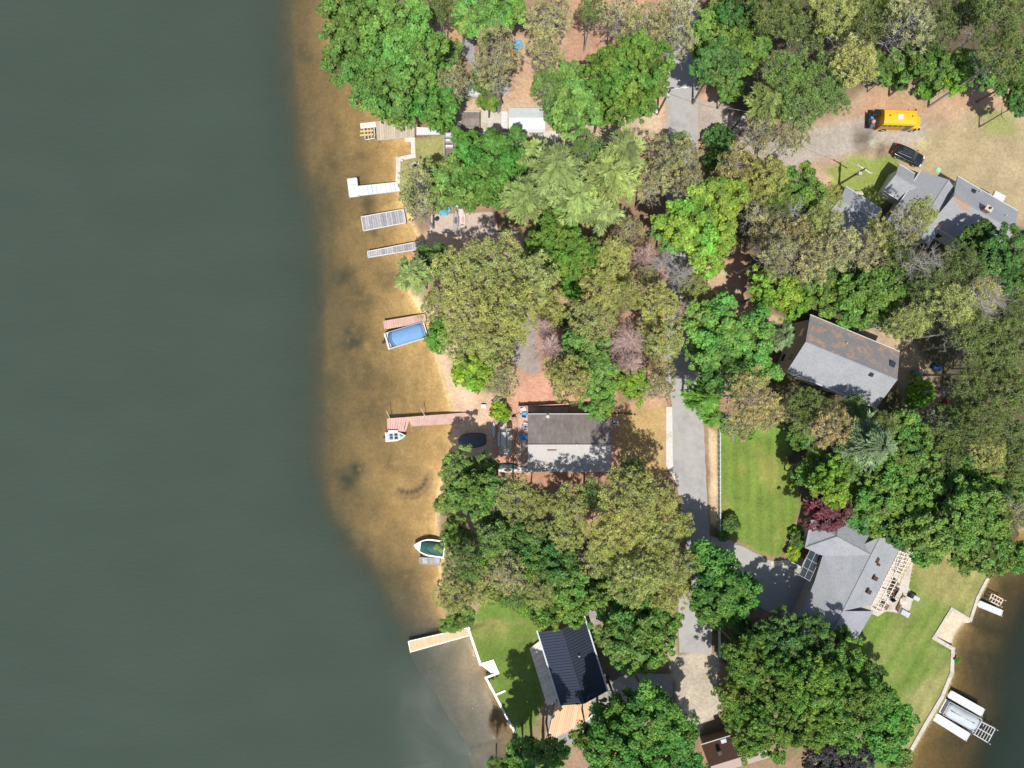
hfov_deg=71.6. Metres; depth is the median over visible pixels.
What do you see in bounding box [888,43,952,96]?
leafy tree
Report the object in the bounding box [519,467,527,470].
storage bench
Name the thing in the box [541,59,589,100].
leafy tree
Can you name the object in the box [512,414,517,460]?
wooden steps
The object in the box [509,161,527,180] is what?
maple tree
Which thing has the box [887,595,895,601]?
garden chair
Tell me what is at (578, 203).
white pine
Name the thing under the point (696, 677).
driveway
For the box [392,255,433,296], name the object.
white pine
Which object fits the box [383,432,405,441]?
open boat
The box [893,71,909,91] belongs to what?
bush
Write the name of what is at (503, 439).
table
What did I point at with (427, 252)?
leafy tree
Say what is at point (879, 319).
leafy tree
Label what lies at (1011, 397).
pine tree
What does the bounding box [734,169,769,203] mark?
pine tree
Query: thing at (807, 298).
leafy tree
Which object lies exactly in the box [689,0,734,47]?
leafy tree
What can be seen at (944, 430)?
pine tree
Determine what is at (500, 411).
bush
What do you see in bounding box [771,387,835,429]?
pine tree
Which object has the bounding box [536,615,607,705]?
metal roofed house
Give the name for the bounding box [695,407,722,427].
cedar tree
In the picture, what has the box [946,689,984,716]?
boat dock
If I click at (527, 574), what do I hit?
leafy tree
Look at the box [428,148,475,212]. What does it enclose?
leafy tree
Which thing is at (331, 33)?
leafy tree
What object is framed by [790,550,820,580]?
glazed canopy
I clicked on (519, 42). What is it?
trampoline
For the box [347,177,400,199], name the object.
boat dock
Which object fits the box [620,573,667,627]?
leafy tree
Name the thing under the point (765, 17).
pine tree
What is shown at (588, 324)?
pine tree
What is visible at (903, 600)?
garden umbrella
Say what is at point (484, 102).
leafy tree
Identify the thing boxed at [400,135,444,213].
lawn
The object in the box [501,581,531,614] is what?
pine tree
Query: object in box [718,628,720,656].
rail fence
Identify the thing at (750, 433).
bush
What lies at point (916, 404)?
bush
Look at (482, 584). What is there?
pine tree
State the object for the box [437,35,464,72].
pine tree
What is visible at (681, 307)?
bare tree
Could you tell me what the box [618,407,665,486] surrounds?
lawn
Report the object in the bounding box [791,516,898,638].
grey house
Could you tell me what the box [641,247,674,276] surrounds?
bare tree
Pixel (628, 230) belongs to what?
pine tree
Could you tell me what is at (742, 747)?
leafy tree
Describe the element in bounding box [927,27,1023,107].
pine tree
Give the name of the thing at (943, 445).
pine tree
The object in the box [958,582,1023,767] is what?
lake water
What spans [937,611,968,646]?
beach
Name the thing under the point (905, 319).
pine tree
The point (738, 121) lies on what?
utility pole
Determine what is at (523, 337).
pine tree
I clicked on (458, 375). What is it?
bush
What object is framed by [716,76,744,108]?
leafy tree
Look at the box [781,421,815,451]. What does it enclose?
leafy tree
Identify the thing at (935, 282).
pine tree
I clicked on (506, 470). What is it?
kayak
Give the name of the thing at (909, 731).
maple tree
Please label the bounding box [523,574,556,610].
pine tree
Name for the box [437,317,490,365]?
pine tree
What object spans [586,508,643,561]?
pine tree
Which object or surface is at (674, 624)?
leafy tree
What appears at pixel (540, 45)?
pine tree
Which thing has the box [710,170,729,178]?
pine tree
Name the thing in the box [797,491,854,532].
red maple
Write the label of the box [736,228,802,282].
pine tree
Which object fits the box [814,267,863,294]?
leafy tree
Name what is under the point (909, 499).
leafy tree
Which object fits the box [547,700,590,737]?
wooden deck
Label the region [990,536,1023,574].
leafy tree
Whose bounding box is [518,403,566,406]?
board fence
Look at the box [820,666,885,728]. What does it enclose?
leafy tree
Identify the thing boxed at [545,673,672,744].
driveway
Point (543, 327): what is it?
bare tree
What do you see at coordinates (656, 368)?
pine tree
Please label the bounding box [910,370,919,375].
water barrel
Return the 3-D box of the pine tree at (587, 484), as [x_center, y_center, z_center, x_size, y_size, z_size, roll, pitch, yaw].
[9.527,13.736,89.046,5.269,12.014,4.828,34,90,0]
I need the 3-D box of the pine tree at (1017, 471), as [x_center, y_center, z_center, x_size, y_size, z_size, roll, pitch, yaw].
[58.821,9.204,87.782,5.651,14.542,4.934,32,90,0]
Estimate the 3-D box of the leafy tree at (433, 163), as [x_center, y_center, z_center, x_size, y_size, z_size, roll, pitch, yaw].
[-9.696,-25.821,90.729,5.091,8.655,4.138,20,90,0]
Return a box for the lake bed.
[306,0,1023,767]
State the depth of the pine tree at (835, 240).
79.39 m
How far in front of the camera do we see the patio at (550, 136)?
94.96 m
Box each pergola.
[871,550,910,611]
[893,550,914,584]
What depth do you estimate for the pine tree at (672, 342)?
81.67 m
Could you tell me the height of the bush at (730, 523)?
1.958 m
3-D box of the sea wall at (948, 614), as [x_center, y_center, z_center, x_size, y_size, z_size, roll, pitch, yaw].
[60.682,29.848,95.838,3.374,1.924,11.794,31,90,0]
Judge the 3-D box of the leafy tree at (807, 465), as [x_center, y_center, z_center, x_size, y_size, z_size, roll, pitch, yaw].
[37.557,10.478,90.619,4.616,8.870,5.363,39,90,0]
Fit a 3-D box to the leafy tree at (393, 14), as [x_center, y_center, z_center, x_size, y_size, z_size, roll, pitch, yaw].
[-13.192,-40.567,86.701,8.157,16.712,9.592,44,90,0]
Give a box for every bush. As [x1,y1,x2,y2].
[423,318,454,354]
[450,353,498,394]
[488,401,511,422]
[551,309,571,331]
[559,280,583,303]
[700,123,734,156]
[701,148,728,171]
[717,530,729,541]
[719,416,737,436]
[719,514,741,534]
[737,420,756,440]
[786,546,801,561]
[788,526,799,533]
[790,530,804,547]
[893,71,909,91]
[903,393,935,409]
[905,373,935,407]
[913,82,936,100]
[954,657,960,663]
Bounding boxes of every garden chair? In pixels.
[520,407,525,413]
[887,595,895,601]
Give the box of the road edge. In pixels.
[666,407,675,481]
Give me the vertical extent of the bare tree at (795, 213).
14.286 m
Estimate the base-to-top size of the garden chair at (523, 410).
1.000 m
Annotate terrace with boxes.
[871,548,912,616]
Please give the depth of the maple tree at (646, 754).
83.08 m
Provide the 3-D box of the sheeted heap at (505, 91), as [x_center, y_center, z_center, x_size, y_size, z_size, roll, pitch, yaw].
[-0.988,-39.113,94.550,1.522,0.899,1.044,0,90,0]
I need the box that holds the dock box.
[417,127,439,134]
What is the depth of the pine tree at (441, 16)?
85.43 m
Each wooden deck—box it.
[360,119,414,143]
[444,134,453,157]
[517,412,532,474]
[519,407,567,413]
[530,640,557,705]
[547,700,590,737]
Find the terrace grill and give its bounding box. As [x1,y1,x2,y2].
[907,593,919,601]
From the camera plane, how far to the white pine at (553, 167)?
78.23 m
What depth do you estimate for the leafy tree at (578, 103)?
81.86 m
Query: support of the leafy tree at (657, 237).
on the ground at (956, 142)
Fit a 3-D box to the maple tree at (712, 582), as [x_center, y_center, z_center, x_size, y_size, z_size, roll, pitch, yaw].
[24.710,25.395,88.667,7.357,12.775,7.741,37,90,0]
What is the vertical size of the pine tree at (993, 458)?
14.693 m
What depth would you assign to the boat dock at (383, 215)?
95.05 m
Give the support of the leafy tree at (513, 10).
on the ground at (956, 142)
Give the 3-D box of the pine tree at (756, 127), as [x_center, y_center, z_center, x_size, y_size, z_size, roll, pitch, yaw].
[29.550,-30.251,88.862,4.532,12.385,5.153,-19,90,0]
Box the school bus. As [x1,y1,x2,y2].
[875,109,920,131]
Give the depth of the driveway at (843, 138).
94.99 m
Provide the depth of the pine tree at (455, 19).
86.23 m
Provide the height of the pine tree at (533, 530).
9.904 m
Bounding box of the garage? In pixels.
[828,186,881,239]
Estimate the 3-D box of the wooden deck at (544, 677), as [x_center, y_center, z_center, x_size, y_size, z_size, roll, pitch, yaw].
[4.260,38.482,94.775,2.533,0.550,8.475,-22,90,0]
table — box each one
[439,210,446,215]
[498,432,508,446]
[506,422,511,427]
[887,585,899,596]
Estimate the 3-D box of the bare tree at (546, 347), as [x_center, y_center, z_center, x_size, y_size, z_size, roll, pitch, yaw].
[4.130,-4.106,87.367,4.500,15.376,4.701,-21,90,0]
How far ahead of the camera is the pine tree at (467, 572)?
81.96 m
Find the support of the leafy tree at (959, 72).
on the ground at (956, 142)
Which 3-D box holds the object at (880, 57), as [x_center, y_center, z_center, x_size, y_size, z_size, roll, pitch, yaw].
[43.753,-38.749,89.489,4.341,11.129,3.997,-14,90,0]
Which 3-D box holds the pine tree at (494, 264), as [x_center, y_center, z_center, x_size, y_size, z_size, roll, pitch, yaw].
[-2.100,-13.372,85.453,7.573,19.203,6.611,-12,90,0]
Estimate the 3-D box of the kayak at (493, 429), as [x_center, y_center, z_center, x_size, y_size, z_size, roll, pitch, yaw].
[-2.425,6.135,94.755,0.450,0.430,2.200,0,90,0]
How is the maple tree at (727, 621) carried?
on the road
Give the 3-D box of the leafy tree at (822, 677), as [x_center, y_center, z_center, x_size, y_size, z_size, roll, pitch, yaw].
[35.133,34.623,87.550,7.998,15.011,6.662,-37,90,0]
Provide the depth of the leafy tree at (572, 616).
86.49 m
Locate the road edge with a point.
(669, 445)
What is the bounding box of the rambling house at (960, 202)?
[877,164,1017,258]
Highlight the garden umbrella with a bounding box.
[895,596,906,604]
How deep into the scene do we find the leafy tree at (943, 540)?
81.89 m
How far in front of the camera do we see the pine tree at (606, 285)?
82.09 m
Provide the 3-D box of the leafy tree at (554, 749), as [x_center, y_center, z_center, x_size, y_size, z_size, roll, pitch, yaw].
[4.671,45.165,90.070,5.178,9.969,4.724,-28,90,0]
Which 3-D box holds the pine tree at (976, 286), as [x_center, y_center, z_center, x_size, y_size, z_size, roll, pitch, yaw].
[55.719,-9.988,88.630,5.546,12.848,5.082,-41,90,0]
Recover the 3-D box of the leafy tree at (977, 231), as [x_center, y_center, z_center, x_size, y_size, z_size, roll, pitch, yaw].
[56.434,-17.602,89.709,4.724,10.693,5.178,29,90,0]
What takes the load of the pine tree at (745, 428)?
on the ground at (956, 142)
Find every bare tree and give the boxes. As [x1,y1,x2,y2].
[525,330,563,360]
[529,316,555,340]
[605,318,645,361]
[612,350,642,377]
[629,242,654,271]
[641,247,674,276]
[658,259,695,293]
[665,299,688,324]
[757,197,808,232]
[762,261,791,275]
[883,241,956,284]
[914,278,1023,321]
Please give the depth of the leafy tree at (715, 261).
84.05 m
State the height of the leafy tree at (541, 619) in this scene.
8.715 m
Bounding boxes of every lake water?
[0,0,502,767]
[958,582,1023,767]
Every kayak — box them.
[453,209,458,230]
[460,210,465,230]
[492,422,495,437]
[498,468,517,472]
[499,463,516,468]
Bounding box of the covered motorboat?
[414,539,444,558]
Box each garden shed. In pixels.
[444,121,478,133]
[461,111,479,127]
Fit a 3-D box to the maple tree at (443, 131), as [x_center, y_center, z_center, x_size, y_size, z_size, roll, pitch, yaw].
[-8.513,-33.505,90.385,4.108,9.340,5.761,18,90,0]
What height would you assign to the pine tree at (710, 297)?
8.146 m
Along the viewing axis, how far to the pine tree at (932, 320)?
86.10 m
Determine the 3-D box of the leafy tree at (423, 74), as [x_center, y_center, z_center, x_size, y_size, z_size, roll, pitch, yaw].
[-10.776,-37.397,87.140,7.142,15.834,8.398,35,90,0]
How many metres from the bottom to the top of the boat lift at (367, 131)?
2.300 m
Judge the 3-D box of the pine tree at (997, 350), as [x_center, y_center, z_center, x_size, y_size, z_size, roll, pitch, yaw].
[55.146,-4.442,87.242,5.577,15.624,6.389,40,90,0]
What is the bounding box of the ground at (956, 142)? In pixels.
[386,0,1023,767]
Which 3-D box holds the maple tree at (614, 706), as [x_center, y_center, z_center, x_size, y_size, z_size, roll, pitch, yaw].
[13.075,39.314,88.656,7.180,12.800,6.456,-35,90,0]
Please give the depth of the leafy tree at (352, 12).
80.77 m
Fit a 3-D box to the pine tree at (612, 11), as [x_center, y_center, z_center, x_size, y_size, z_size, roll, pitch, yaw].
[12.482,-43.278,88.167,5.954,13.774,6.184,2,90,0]
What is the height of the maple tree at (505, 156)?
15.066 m
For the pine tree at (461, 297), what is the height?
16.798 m
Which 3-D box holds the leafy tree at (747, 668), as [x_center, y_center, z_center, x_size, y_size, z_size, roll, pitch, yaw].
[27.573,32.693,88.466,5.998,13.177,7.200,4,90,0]
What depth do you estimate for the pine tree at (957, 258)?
82.56 m
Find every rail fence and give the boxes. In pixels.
[488,231,517,234]
[718,432,720,531]
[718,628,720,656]
[895,595,905,611]
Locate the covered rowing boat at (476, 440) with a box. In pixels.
[458,433,485,448]
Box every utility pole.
[656,86,687,114]
[731,112,746,129]
[838,164,871,185]
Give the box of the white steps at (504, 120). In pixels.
[501,111,507,130]
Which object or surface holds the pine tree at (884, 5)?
on the ground at (956, 142)
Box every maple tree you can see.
[404,58,459,131]
[431,94,463,134]
[447,126,486,163]
[451,151,509,214]
[455,125,526,190]
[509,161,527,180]
[521,721,554,767]
[537,731,549,767]
[578,700,639,767]
[588,678,645,741]
[619,674,688,749]
[627,723,678,767]
[666,713,699,762]
[670,745,710,767]
[688,558,755,624]
[689,537,741,575]
[709,610,742,630]
[723,568,762,618]
[841,494,876,535]
[853,712,909,763]
[854,675,901,725]
[863,453,918,490]
[872,695,920,733]
[895,725,913,736]
[907,471,921,486]
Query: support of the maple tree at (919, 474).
on the ground at (956, 142)
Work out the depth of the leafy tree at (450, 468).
85.08 m
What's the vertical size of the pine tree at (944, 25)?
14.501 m
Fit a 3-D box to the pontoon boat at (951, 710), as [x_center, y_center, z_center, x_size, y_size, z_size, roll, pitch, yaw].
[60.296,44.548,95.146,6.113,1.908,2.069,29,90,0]
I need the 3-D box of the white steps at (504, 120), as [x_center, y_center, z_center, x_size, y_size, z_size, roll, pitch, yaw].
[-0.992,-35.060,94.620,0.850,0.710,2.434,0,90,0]
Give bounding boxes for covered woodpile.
[930,363,943,370]
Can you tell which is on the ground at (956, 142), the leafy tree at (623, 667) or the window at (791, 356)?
the leafy tree at (623, 667)
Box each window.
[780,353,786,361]
[788,353,794,360]
[798,328,804,336]
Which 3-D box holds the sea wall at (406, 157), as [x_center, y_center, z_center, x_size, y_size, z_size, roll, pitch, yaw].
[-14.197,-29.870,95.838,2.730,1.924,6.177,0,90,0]
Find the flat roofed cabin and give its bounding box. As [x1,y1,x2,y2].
[451,132,528,164]
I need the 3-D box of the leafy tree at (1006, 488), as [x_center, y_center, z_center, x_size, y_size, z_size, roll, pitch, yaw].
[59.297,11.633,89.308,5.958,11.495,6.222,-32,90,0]
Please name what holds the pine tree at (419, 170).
on the lawn at (431, 147)
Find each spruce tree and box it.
[755,318,794,351]
[822,408,897,475]
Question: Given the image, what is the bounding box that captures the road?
[666,0,711,653]
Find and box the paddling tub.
[519,433,526,440]
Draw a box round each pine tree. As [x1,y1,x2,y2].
[397,160,436,199]
[398,185,421,212]
[398,185,443,228]
[417,284,457,323]
[427,0,454,31]
[428,245,477,296]
[431,566,476,615]
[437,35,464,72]
[437,64,475,116]
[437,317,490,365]
[441,542,486,582]
[443,274,495,339]
[448,0,463,41]
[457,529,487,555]
[458,229,524,290]
[459,563,499,607]
[467,64,496,96]
[468,19,523,111]
[468,314,517,366]
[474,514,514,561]
[476,59,512,113]
[478,276,538,336]
[486,363,521,401]
[486,548,526,595]
[494,471,533,526]
[500,316,529,346]
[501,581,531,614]
[506,249,560,305]
[511,485,552,519]
[521,0,571,54]
[521,28,565,92]
[523,519,547,547]
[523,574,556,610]
[529,68,563,115]
[532,287,570,330]
[539,97,553,124]
[541,352,571,383]
[542,482,591,530]
[544,353,591,405]
[546,514,587,552]
[562,294,619,346]
[568,133,605,171]
[573,477,612,512]
[574,0,607,51]
[578,264,625,316]
[579,535,626,578]
[581,261,603,285]
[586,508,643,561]
[594,0,642,42]
[596,234,634,276]
[597,465,659,523]
[606,278,646,312]
[607,264,633,289]
[607,549,664,608]
[609,213,648,244]
[617,454,647,482]
[621,514,682,568]
[622,0,664,40]
[629,475,683,521]
[631,165,674,208]
[632,261,661,293]
[632,331,654,351]
[635,309,670,342]
[637,279,682,319]
[639,371,676,401]
[643,574,692,612]
[644,354,675,377]
[645,131,685,185]
[645,317,684,363]
[646,540,704,588]
[653,0,702,50]
[653,154,682,190]
[656,21,698,64]
[659,508,695,544]
[665,130,690,161]
[665,159,709,206]
[665,567,696,593]
[666,137,704,174]
[671,299,700,330]
[676,267,710,303]
[700,290,717,306]
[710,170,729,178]
[715,137,753,179]
[717,364,781,432]
[719,401,763,442]
[732,111,776,158]
[733,180,754,207]
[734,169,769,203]
[735,196,775,234]
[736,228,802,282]
[741,213,794,257]
[746,47,811,116]
[747,0,803,47]
[748,147,790,204]
[748,189,795,226]
[752,398,784,433]
[760,81,827,145]
[762,124,811,163]
[768,0,832,72]
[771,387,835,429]
[774,387,814,418]
[777,218,819,253]
[777,397,798,420]
[779,232,836,290]
[781,197,844,243]
[782,0,861,68]
[784,405,858,449]
[788,220,861,272]
[791,48,846,115]
[792,80,851,133]
[802,32,879,111]
[804,263,838,292]
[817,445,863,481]
[819,181,843,206]
[822,394,872,421]
[828,0,889,62]
[831,408,901,437]
[834,223,887,273]
[842,0,936,81]
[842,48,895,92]
[842,210,898,252]
[849,0,908,48]
[849,311,900,335]
[853,302,932,341]
[856,205,925,249]
[861,238,916,271]
[864,662,882,679]
[870,193,939,234]
[891,0,961,66]
[897,281,979,326]
[905,306,996,355]
[907,259,949,305]
[913,0,1023,83]
[913,304,936,333]
[914,241,988,287]
[920,399,1008,446]
[921,0,979,45]
[921,370,989,413]
[921,404,975,446]
[922,316,1015,369]
[923,351,1009,398]
[924,430,970,473]
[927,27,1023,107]
[935,0,996,41]
[938,316,1023,368]
[938,431,1007,470]
[940,360,1023,418]
[941,277,1002,317]
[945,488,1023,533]
[950,412,1023,461]
[950,454,1012,480]
[952,358,1018,384]
[979,444,1023,485]
[986,297,1023,330]
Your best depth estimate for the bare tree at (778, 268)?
89.42 m
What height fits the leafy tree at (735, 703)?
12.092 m
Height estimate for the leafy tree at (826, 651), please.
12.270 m
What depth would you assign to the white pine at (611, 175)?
80.45 m
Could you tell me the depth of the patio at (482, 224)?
94.96 m
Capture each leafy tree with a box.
[315,0,389,42]
[319,24,389,90]
[329,22,355,58]
[348,56,419,123]
[358,0,432,77]
[380,92,415,131]
[383,63,397,82]
[388,27,452,103]
[415,157,445,191]
[416,241,454,278]
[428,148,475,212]
[432,483,461,515]
[432,511,470,554]
[437,444,477,486]
[437,613,456,633]
[445,600,475,631]
[447,469,503,522]
[451,0,499,60]
[459,355,493,390]
[466,449,500,479]
[475,89,501,117]
[475,348,501,369]
[476,543,508,574]
[480,509,510,540]
[483,0,528,49]
[485,575,512,607]
[486,743,506,767]
[496,754,522,767]
[501,518,542,560]
[505,723,541,767]
[506,543,542,587]
[511,588,535,617]
[517,224,554,261]
[525,542,582,585]
[527,597,563,631]
[530,207,589,261]
[531,720,570,767]
[537,255,573,291]
[537,518,571,558]
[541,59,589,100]
[542,565,588,608]
[544,97,568,133]
[549,77,601,144]
[554,594,590,629]
[557,330,612,379]
[558,228,609,280]
[560,321,583,345]
[568,709,592,748]
[578,389,615,421]
[580,32,634,101]
[583,90,619,133]
[583,572,604,601]
[584,569,637,624]
[586,362,623,399]
[587,601,651,668]
[605,68,659,135]
[609,643,644,676]
[611,26,675,97]
[611,365,650,408]
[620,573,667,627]
[627,629,675,674]
[635,63,674,96]
[636,604,684,652]
[649,194,727,255]
[649,217,682,254]
[681,291,742,359]
[683,339,706,372]
[685,233,729,279]
[686,175,750,240]
[688,33,747,104]
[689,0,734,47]
[689,44,711,60]
[689,589,719,626]
[693,344,753,399]
[711,661,773,720]
[713,220,736,250]
[714,0,762,42]
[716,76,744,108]
[717,693,746,736]
[719,628,770,690]
[721,303,776,373]
[722,24,772,76]
[730,345,784,391]
[730,617,756,642]
[731,721,759,765]
[740,264,801,315]
[742,697,797,764]
[749,652,814,714]
[751,604,801,668]
[768,160,829,211]
[775,273,815,322]
[775,642,850,721]
[780,612,836,669]
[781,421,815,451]
[783,696,835,754]
[784,465,802,485]
[788,446,834,487]
[795,191,833,221]
[797,729,842,767]
[805,683,849,720]
[807,278,855,318]
[808,453,849,510]
[812,634,872,690]
[812,706,862,756]
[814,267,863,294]
[817,272,887,330]
[819,730,842,760]
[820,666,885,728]
[827,623,852,649]
[830,735,875,767]
[833,251,860,272]
[836,472,861,500]
[852,466,885,494]
[855,472,906,526]
[860,303,892,329]
[866,265,914,311]
[866,661,888,682]
[867,66,894,91]
[868,515,895,543]
[877,40,924,85]
[880,409,928,447]
[883,518,916,550]
[886,424,941,470]
[886,745,915,767]
[887,482,933,540]
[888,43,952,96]
[888,255,916,278]
[907,501,978,560]
[908,529,945,568]
[919,455,968,511]
[925,75,967,99]
[933,47,982,86]
[933,217,996,259]
[936,522,1015,578]
[942,473,1012,537]
[944,221,1023,282]
[946,451,999,498]
[947,549,980,577]
[952,56,999,95]
[957,456,1023,505]
[970,259,1023,299]
[976,59,1023,103]
[978,88,1023,127]
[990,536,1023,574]
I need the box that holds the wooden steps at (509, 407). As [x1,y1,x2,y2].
[507,405,511,417]
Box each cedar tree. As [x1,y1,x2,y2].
[677,370,722,415]
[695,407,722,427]
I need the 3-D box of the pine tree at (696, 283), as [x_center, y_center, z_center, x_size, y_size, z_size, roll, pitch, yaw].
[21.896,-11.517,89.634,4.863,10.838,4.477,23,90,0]
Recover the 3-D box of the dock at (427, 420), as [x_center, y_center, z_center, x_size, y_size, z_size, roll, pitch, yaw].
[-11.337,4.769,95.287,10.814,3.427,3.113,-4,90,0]
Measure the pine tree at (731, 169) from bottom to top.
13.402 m
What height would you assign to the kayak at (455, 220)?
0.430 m
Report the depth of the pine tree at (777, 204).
83.39 m
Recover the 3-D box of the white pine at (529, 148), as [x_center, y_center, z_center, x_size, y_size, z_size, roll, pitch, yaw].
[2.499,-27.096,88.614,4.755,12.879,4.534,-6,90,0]
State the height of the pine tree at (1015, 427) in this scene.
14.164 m
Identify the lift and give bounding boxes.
[360,124,376,141]
[964,721,997,744]
[984,591,1005,606]
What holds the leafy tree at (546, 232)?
on the ground at (956, 142)
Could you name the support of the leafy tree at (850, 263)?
on the ground at (956, 142)
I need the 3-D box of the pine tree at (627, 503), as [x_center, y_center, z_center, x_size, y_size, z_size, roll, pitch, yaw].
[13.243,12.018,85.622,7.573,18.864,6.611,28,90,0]
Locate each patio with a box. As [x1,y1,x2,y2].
[430,212,498,238]
[480,109,502,132]
[499,412,516,454]
[534,131,560,142]
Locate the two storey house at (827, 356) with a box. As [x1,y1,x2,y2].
[777,314,899,407]
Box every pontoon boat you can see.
[382,322,426,349]
[938,699,983,732]
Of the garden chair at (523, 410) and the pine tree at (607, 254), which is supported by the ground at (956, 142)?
the pine tree at (607, 254)
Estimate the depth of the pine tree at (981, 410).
79.67 m
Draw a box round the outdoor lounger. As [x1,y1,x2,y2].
[897,607,910,617]
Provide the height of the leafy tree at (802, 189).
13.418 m
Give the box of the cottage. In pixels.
[528,413,611,471]
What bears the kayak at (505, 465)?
on the ground at (956, 142)
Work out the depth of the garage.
91.93 m
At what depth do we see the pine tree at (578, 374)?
79.91 m
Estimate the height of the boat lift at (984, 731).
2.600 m
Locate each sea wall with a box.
[396,137,415,183]
[467,627,515,732]
[904,635,955,767]
[932,578,988,639]
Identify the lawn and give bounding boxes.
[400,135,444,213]
[470,598,543,735]
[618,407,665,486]
[718,422,799,557]
[849,551,990,767]
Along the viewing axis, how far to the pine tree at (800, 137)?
83.34 m
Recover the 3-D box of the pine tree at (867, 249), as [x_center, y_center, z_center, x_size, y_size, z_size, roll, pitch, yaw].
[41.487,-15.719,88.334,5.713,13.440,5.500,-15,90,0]
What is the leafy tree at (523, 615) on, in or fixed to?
on the ground at (956, 142)
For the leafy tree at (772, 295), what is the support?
on the ground at (956, 142)
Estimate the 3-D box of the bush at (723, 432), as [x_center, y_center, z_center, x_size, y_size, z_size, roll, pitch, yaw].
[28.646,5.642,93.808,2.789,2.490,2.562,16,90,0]
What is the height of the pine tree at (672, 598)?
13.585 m
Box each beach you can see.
[422,312,485,463]
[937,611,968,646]
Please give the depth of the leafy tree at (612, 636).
81.44 m
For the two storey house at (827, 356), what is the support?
on the ground at (956, 142)
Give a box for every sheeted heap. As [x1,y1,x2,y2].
[465,84,481,97]
[500,86,509,95]
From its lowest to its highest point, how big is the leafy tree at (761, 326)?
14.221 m
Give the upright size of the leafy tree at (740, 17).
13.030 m
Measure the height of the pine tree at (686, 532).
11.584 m
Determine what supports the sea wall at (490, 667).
on the ground at (956, 142)
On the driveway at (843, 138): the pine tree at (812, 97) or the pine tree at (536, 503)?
the pine tree at (812, 97)
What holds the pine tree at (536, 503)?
on the ground at (956, 142)
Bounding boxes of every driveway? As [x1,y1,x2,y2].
[511,315,539,373]
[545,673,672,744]
[678,654,721,741]
[699,98,930,168]
[711,536,805,620]
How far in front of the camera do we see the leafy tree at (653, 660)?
84.55 m
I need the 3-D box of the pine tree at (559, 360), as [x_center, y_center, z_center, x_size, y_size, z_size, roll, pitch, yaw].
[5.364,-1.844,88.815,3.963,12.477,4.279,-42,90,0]
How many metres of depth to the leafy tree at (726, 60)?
82.33 m
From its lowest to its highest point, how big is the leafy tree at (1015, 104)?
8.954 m
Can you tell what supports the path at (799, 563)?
on the ground at (956, 142)
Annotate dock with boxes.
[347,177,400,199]
[361,209,406,232]
[367,240,423,258]
[383,314,425,329]
[386,409,466,433]
[408,626,470,652]
[419,555,439,564]
[933,713,969,741]
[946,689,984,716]
[977,600,1002,616]
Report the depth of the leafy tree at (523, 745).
86.45 m
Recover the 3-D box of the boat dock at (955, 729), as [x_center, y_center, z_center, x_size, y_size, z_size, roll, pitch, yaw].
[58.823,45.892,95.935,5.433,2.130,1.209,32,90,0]
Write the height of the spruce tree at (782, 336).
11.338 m
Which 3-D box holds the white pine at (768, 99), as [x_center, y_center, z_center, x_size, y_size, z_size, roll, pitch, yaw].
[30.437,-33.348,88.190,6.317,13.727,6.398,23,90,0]
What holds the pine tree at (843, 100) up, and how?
on the driveway at (843, 138)
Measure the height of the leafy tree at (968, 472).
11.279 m
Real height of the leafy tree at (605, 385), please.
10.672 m
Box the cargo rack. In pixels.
[867,110,879,128]
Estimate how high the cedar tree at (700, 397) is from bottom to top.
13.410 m
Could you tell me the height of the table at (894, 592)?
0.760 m
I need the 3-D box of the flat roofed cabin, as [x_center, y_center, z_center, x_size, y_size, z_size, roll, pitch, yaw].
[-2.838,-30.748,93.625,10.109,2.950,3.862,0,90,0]
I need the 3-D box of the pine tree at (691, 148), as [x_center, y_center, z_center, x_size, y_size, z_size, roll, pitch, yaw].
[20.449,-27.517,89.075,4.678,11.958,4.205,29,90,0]
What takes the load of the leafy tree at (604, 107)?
on the ground at (956, 142)
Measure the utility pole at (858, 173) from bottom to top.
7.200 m
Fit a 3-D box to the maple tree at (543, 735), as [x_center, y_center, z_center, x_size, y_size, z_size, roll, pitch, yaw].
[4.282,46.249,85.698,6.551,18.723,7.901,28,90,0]
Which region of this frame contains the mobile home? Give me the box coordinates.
[509,108,544,134]
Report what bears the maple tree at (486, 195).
on the ground at (956, 142)
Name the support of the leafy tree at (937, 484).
on the ground at (956, 142)
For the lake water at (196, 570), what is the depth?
95.80 m
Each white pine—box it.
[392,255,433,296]
[498,170,551,225]
[515,137,547,172]
[524,140,587,206]
[545,171,598,227]
[579,143,642,209]
[581,194,626,236]
[604,125,648,178]
[738,81,790,135]
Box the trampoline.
[513,40,522,49]
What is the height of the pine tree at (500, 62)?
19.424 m
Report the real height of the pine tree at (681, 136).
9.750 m
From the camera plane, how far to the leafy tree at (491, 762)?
88.69 m
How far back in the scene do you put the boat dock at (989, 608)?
95.05 m
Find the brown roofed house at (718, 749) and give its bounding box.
[700,721,770,767]
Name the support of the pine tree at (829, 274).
on the ground at (956, 142)
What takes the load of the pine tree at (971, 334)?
on the ground at (956, 142)
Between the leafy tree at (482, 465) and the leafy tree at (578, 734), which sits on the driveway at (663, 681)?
the leafy tree at (578, 734)
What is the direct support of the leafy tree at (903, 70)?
on the ground at (956, 142)
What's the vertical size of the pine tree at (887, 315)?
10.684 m
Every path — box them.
[461,33,478,69]
[587,604,600,625]
[771,528,804,567]
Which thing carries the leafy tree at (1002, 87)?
on the ground at (956, 142)
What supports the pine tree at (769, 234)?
on the ground at (956, 142)
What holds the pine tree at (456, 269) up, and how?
on the ground at (956, 142)
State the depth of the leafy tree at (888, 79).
89.96 m

